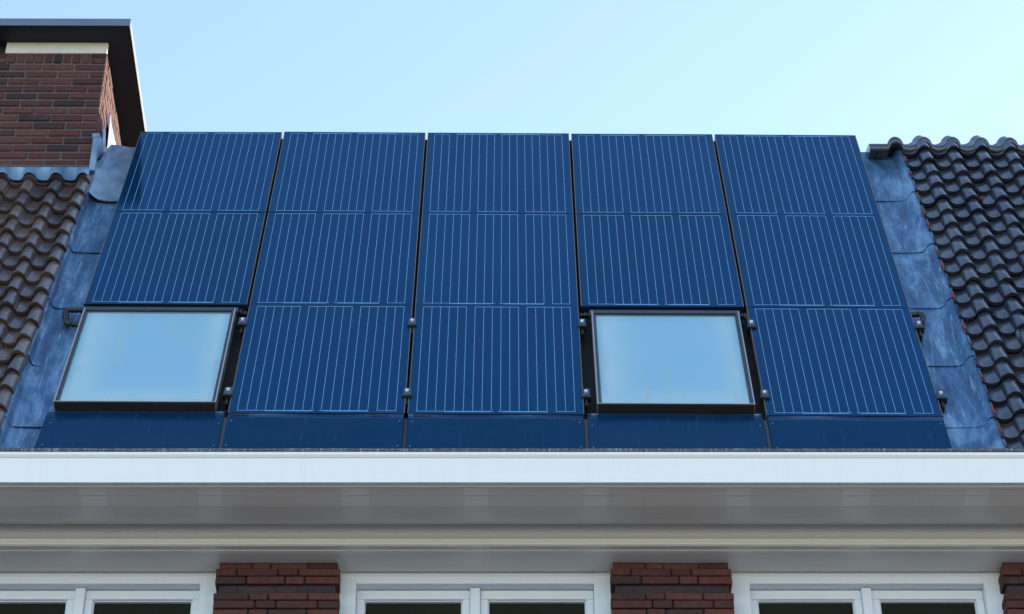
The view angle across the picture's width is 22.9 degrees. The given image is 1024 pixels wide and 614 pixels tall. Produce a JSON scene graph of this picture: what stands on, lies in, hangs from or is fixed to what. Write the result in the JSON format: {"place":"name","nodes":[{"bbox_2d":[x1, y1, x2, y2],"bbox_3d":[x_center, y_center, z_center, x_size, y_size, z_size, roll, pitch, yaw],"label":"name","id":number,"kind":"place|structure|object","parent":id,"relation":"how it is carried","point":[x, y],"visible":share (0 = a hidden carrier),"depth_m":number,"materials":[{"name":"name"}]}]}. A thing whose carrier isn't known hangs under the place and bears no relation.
{"place":"outdoors","nodes":[
{"label":"outdoors","id":0,"kind":"place"},
{"bbox_2d":[0,0,1023,151],"label":"sky","id":1,"kind":"structure","parent":0,"point":[873,71],"materials":[{"name":"blue"}]},
{"label":"ground","id":2,"kind":"structure","parent":0,"visible":0},
{"bbox_2d":[0,18,1023,613],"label":"row house","id":3,"kind":"structure","parent":2,"relation":"on","point":[432,530],"depth_m":13.51,"materials":[{"name":"red brick"}]},
{"bbox_2d":[62,307,83,327],"bbox_3d":[-2.686,0.065,15.600,0.187,0.208,0.101,0,-40,-1],"label":"cable conduit","id":4,"kind":"object","parent":3,"relation":"attached to","point":[65,315],"visible":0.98,"depth_m":15.60,"materials":[{"name":"black plastic"}]},
{"bbox_2d":[0,573,215,613],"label":"window","id":5,"kind":"structure","parent":3,"relation":"in","point":[20,593],"depth_m":13.50,"materials":[{"name":"white paint"}]},
{"bbox_2d":[34,411,226,447],"bbox_3d":[-2.150,0.801,14.169,1.045,0.902,0.048,0,-63,0],"label":"cover plate","id":6,"kind":"object","parent":3,"relation":"attached to","point":[112,429],"visible":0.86,"depth_m":14.36,"materials":[{"name":"blue metal"}]},
{"bbox_2d":[84,212,265,310],"bbox_3d":[-2.155,-0.309,16.349,1.013,1.372,0.043,0,-63,0],"label":"solar panel","id":7,"kind":"object","parent":3,"relation":"attached to","point":[177,259],"visible":1,"depth_m":16.29,"materials":[{"name":"glass"},{"name":"black aluminium"},{"name":"wire"}]},
{"bbox_2d":[114,132,281,214],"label":"solar panel","id":8,"kind":"object","parent":3,"relation":"attached to","point":[201,172],"visible":1,"depth_m":17.53,"materials":[{"name":"glass"},{"name":"black aluminium"},{"name":"wire"}]},
{"bbox_2d":[238,309,247,316],"bbox_3d":[-1.683,0.043,15.682,0.151,0.057,0.054,4,-40,-5],"label":"cable conduit","id":9,"kind":"object","parent":3,"relation":"attached to","point":[243,313],"visible":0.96,"depth_m":15.67,"materials":[{"name":"black plastic"}]},
{"bbox_2d":[222,414,407,447],"bbox_3d":[-1.111,0.820,14.143,1.027,0.836,0.052,0,-63,0],"label":"cover plate","id":10,"kind":"object","parent":3,"relation":"attached to","point":[315,431],"visible":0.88,"depth_m":14.33,"materials":[{"name":"blue metal"}]},
{"bbox_2d":[222,305,416,417],"bbox_3d":[-1.132,0.308,15.123,1.100,1.372,0.079,0,-63,0],"label":"solar panel","id":11,"kind":"object","parent":3,"relation":"attached to","point":[323,359],"visible":1,"depth_m":15.08,"materials":[{"name":"glass"},{"name":"black aluminium"},{"name":"wire"}]},
{"bbox_2d":[250,212,419,304],"bbox_3d":[-1.125,-0.304,16.353,1.013,1.372,0.045,0,-63,0],"label":"solar panel","id":12,"kind":"object","parent":3,"relation":"attached to","point":[324,258],"visible":1,"depth_m":16.31,"materials":[{"name":"glass"},{"name":"black aluminium"},{"name":"wire"}]},
{"bbox_2d":[268,132,425,212],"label":"solar panel","id":13,"kind":"object","parent":3,"relation":"attached to","point":[363,172],"visible":1,"depth_m":17.54,"materials":[{"name":"glass"},{"name":"black aluminium"},{"name":"wire"}]},
{"bbox_2d":[339,573,610,613],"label":"window","id":14,"kind":"structure","parent":3,"relation":"in","point":[360,593],"depth_m":13.52,"materials":[{"name":"white paint"}]},
{"bbox_2d":[415,213,577,305],"bbox_3d":[-0.095,-0.300,16.357,1.013,1.372,0.045,0,-63,0],"label":"solar panel","id":15,"kind":"object","parent":3,"relation":"attached to","point":[509,259],"visible":1,"depth_m":16.32,"materials":[{"name":"blue glass"}]},
{"bbox_2d":[422,133,572,213],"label":"solar panel","id":16,"kind":"object","parent":3,"relation":"attached to","point":[497,172],"visible":1,"depth_m":17.54,"materials":[{"name":"blue glass"}]},
{"bbox_2d":[406,414,588,448],"bbox_3d":[-0.081,0.825,14.147,1.027,0.836,0.051,0,-63,0],"label":"cover plate","id":17,"kind":"object","parent":3,"relation":"attached to","point":[496,431],"visible":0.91,"depth_m":14.34,"materials":[{"name":"blue metal"}]},
{"bbox_2d":[407,305,591,416],"bbox_3d":[-0.070,0.314,15.128,1.060,1.371,0.079,0,-63,0],"label":"solar panel","id":18,"kind":"object","parent":3,"relation":"attached to","point":[490,360],"visible":1,"depth_m":15.08,"materials":[{"name":"blue glass"}]},
{"bbox_2d":[579,312,588,318],"bbox_3d":[0.466,0.056,15.696,0.125,0.044,0.040,0,-40,-1],"label":"cable conduit","id":19,"kind":"object","parent":3,"relation":"attached to","point":[583,315],"visible":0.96,"depth_m":15.69,"materials":[{"name":"black plastic"}]},
{"bbox_2d":[571,134,726,216],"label":"solar panel","id":20,"kind":"object","parent":3,"relation":"attached to","point":[646,174],"visible":1,"depth_m":17.55,"materials":[{"name":"blue glass"}]},
{"bbox_2d":[576,214,743,312],"bbox_3d":[0.935,-0.294,16.361,1.013,1.372,0.043,0,-63,0],"label":"solar panel","id":21,"kind":"object","parent":3,"relation":"attached to","point":[656,261],"visible":1,"depth_m":16.30,"materials":[{"name":"blue glass"}]},
{"bbox_2d":[587,413,771,448],"bbox_3d":[0.949,0.816,14.181,1.027,0.902,0.048,0,-63,0],"label":"cover plate","id":22,"kind":"object","parent":3,"relation":"attached to","point":[664,431],"visible":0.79,"depth_m":14.39,"materials":[{"name":"blue metal"}]},
{"bbox_2d":[740,313,750,336],"bbox_3d":[1.430,0.115,15.614,0.146,0.226,0.067,-24,-46,25],"label":"cable conduit","id":23,"kind":"object","parent":3,"relation":"attached to","point":[744,316],"visible":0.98,"depth_m":15.65,"materials":[{"name":"black plastic"}]},
{"bbox_2d":[714,134,879,216],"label":"solar panel","id":24,"kind":"object","parent":3,"relation":"attached to","point":[799,174],"visible":1,"depth_m":17.55,"materials":[{"name":"blue glass"}]},
{"bbox_2d":[729,214,908,308],"bbox_3d":[1.964,-0.290,16.365,1.013,1.372,0.044,0,-63,0],"label":"solar panel","id":25,"kind":"object","parent":3,"relation":"attached to","point":[822,261],"visible":1,"depth_m":16.32,"materials":[{"name":"blue glass"}]},
{"bbox_2d":[746,307,947,419],"bbox_3d":[1.982,0.323,15.135,1.088,1.372,0.080,0,-63,0],"label":"solar panel","id":26,"kind":"object","parent":3,"relation":"attached to","point":[857,362],"visible":1,"depth_m":15.09,"materials":[{"name":"blue glass"}]},
{"bbox_2d":[767,416,951,448],"bbox_3d":[1.968,0.835,14.155,1.004,0.836,0.052,0,-63,0],"label":"cover plate","id":27,"kind":"object","parent":3,"relation":"attached to","point":[813,432],"visible":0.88,"depth_m":14.35,"materials":[{"name":"blue metal"}]},
{"bbox_2d":[731,573,1003,613],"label":"window","id":28,"kind":"structure","parent":3,"relation":"in","point":[754,593],"depth_m":13.54,"materials":[{"name":"white paint"}]},
{"bbox_2d":[911,311,925,325],"bbox_3d":[2.505,0.074,15.637,0.102,0.153,0.081,-15,-42,16],"label":"cable conduit","id":29,"kind":"object","parent":3,"relation":"attached to","point":[921,315],"visible":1,"depth_m":15.66,"materials":[{"name":"black plastic"}]}
]}

